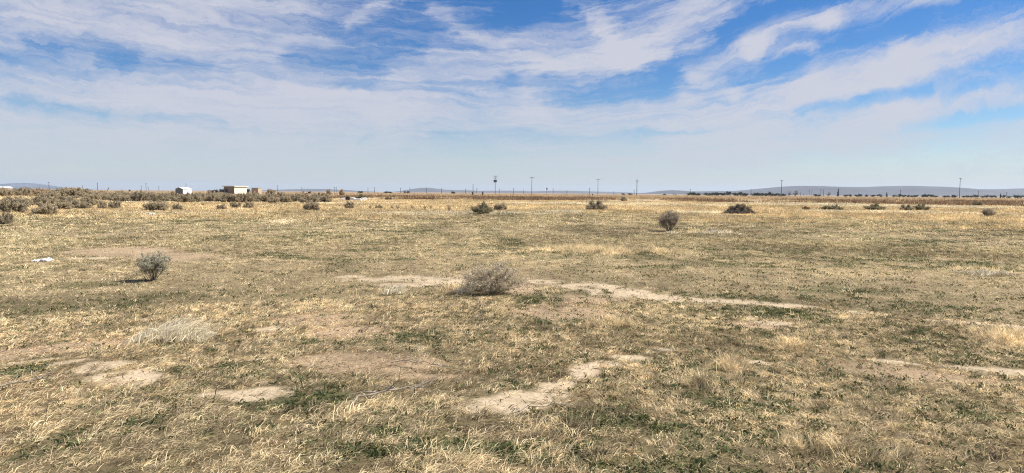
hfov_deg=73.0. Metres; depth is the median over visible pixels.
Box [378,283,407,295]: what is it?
grass bunch
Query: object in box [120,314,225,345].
grass bunch
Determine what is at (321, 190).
mountains
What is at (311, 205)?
saltbush
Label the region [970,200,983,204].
desert shrub
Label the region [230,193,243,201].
saltbush
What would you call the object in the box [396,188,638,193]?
mountains
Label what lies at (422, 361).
fallen branch
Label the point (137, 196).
saltbush
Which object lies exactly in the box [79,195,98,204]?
saltbush
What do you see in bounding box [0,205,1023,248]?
dry grass
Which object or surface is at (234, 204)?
saltbush
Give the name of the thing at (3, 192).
saltbush
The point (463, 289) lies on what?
grass bunch
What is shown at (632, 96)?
sky
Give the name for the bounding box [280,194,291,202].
saltbush
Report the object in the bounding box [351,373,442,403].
fallen branch
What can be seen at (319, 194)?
saltbush
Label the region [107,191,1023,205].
desert scrub
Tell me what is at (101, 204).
saltbush
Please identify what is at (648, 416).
green weeds
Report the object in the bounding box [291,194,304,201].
saltbush
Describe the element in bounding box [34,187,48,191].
saltbush
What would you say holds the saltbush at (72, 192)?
on the ground at (518, 397)
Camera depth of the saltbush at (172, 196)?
97.92 m
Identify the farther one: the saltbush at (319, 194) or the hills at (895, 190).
the hills at (895, 190)
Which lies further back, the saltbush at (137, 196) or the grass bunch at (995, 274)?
the saltbush at (137, 196)
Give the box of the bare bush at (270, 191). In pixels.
[265,189,275,194]
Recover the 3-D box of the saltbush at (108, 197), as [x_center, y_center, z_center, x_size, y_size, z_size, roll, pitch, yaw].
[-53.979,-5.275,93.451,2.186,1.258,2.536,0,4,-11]
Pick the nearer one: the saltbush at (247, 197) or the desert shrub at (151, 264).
the desert shrub at (151, 264)
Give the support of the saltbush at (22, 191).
on the ground at (518, 397)
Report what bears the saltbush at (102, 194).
on the ground at (518, 397)
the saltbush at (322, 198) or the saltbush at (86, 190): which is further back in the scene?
the saltbush at (86, 190)
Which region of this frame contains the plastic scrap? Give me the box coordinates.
[39,257,53,261]
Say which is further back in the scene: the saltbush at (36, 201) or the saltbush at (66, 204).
the saltbush at (36, 201)
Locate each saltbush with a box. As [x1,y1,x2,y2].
[0,187,14,195]
[0,196,31,211]
[0,211,14,223]
[13,186,30,195]
[14,196,32,204]
[30,190,46,195]
[30,195,50,204]
[31,199,58,213]
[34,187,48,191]
[35,192,56,203]
[44,190,61,196]
[50,199,75,208]
[52,187,71,195]
[52,192,69,201]
[62,196,79,201]
[65,187,85,195]
[71,199,92,208]
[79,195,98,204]
[80,187,92,193]
[84,192,101,199]
[97,199,106,208]
[98,191,110,199]
[103,194,118,200]
[108,200,120,207]
[110,190,123,195]
[112,193,131,201]
[131,190,148,200]
[142,199,169,210]
[146,191,156,200]
[150,193,169,201]
[164,192,179,200]
[172,202,182,209]
[173,194,195,201]
[186,191,201,201]
[198,192,207,200]
[204,191,218,200]
[215,193,235,201]
[216,203,226,208]
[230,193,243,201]
[230,201,241,207]
[237,192,255,201]
[243,200,253,207]
[249,190,259,201]
[257,193,270,201]
[267,195,279,202]
[271,192,286,196]
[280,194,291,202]
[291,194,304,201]
[299,196,319,202]
[302,198,320,209]
[311,192,326,196]
[319,193,331,201]
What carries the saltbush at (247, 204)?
on the ground at (518, 397)
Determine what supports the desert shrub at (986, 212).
on the ground at (518, 397)
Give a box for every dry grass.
[0,195,1023,216]
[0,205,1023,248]
[0,230,1023,325]
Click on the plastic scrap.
(45, 259)
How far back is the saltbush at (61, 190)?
104.56 m
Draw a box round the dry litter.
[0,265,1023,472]
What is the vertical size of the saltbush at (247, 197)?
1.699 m
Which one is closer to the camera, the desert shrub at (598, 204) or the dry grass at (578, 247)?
the dry grass at (578, 247)
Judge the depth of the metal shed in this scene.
233.09 m
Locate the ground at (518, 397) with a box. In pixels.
[0,189,1023,472]
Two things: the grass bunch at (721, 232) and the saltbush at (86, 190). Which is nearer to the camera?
the grass bunch at (721, 232)
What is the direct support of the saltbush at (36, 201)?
on the ground at (518, 397)
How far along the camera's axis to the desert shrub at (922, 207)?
75.32 m
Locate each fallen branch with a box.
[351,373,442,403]
[390,352,463,369]
[507,398,587,414]
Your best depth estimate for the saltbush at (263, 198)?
98.56 m
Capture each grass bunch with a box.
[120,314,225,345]
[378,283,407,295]
[453,285,474,295]
[693,229,743,233]
[954,268,1023,277]
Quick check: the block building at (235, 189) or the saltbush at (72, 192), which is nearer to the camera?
the saltbush at (72, 192)
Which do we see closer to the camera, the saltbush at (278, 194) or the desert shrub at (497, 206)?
the desert shrub at (497, 206)
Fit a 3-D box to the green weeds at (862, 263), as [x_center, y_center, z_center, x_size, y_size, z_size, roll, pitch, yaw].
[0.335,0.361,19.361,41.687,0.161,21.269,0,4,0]
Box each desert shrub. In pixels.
[133,250,173,280]
[345,200,354,207]
[354,193,367,198]
[459,260,528,293]
[470,201,493,213]
[493,203,506,209]
[585,199,607,209]
[658,209,681,230]
[819,204,844,209]
[862,202,885,209]
[899,204,914,210]
[913,203,930,209]
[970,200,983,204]
[979,208,997,215]
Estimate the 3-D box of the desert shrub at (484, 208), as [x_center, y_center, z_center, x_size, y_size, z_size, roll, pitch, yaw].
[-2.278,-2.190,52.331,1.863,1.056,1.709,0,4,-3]
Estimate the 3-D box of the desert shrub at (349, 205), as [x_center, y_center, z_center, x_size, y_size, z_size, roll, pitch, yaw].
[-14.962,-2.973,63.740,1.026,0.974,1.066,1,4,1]
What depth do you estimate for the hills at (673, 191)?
6520.16 m
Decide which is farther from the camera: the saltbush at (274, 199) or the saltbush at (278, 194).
the saltbush at (278, 194)
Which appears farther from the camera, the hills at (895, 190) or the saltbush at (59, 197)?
the hills at (895, 190)
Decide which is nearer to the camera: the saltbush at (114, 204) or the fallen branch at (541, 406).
the fallen branch at (541, 406)
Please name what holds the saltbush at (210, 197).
on the ground at (518, 397)
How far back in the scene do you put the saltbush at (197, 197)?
92.14 m
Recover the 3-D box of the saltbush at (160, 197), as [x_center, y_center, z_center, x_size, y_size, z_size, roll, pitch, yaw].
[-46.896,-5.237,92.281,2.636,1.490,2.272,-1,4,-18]
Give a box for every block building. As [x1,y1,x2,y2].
[222,186,248,193]
[251,188,261,193]
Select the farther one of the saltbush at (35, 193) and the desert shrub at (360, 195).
the desert shrub at (360, 195)
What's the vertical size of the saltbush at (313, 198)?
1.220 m
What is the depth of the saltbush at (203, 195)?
99.02 m
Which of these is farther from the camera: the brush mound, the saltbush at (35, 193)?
the saltbush at (35, 193)
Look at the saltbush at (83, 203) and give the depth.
55.20 m
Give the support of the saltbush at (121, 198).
on the ground at (518, 397)
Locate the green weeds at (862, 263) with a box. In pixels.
[0,229,1023,308]
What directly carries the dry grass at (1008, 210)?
on the ground at (518, 397)
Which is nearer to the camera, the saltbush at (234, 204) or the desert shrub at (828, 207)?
the saltbush at (234, 204)
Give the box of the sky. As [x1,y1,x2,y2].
[0,0,1023,192]
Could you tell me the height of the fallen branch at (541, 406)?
0.114 m
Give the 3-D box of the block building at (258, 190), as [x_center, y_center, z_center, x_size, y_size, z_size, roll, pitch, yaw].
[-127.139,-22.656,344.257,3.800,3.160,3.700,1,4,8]
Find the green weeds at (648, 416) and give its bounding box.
[0,283,1023,472]
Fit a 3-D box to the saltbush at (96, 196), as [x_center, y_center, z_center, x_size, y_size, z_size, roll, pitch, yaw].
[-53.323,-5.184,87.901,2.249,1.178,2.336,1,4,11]
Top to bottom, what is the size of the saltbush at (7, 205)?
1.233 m
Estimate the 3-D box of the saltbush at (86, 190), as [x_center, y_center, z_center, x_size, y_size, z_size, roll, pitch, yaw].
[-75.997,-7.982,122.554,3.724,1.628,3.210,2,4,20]
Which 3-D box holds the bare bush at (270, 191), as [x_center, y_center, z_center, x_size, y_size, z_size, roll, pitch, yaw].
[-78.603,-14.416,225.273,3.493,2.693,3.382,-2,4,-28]
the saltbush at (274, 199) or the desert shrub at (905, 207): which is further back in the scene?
the saltbush at (274, 199)
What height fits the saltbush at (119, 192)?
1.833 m
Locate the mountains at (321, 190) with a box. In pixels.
[262,189,370,191]
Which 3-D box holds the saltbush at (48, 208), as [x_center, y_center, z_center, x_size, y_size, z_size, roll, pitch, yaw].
[-29.295,-1.820,43.380,1.516,1.017,1.659,-2,4,-30]
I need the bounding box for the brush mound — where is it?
[723,203,756,213]
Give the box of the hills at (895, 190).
[714,186,1023,196]
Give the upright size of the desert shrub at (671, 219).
1.075 m
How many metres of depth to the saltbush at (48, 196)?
69.80 m
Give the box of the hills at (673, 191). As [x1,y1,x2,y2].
[639,190,727,193]
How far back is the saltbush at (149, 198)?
94.73 m
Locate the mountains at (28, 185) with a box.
[0,183,94,189]
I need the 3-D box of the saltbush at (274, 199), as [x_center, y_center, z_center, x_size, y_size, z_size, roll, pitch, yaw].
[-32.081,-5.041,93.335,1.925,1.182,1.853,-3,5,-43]
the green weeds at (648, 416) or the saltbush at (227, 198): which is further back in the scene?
the saltbush at (227, 198)
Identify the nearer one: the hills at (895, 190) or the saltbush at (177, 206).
the saltbush at (177, 206)
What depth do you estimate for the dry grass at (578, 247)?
16.81 m
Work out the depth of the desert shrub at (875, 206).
76.03 m
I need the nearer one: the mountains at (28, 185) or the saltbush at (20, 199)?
the saltbush at (20, 199)
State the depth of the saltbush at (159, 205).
53.83 m
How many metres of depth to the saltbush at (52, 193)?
100.44 m
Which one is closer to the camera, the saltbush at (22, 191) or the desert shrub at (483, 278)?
the desert shrub at (483, 278)
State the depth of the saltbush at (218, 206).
56.83 m
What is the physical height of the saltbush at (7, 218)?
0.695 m
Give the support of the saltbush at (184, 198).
on the ground at (518, 397)
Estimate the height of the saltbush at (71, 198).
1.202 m
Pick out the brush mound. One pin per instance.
(739, 208)
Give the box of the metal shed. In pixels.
[175,187,191,193]

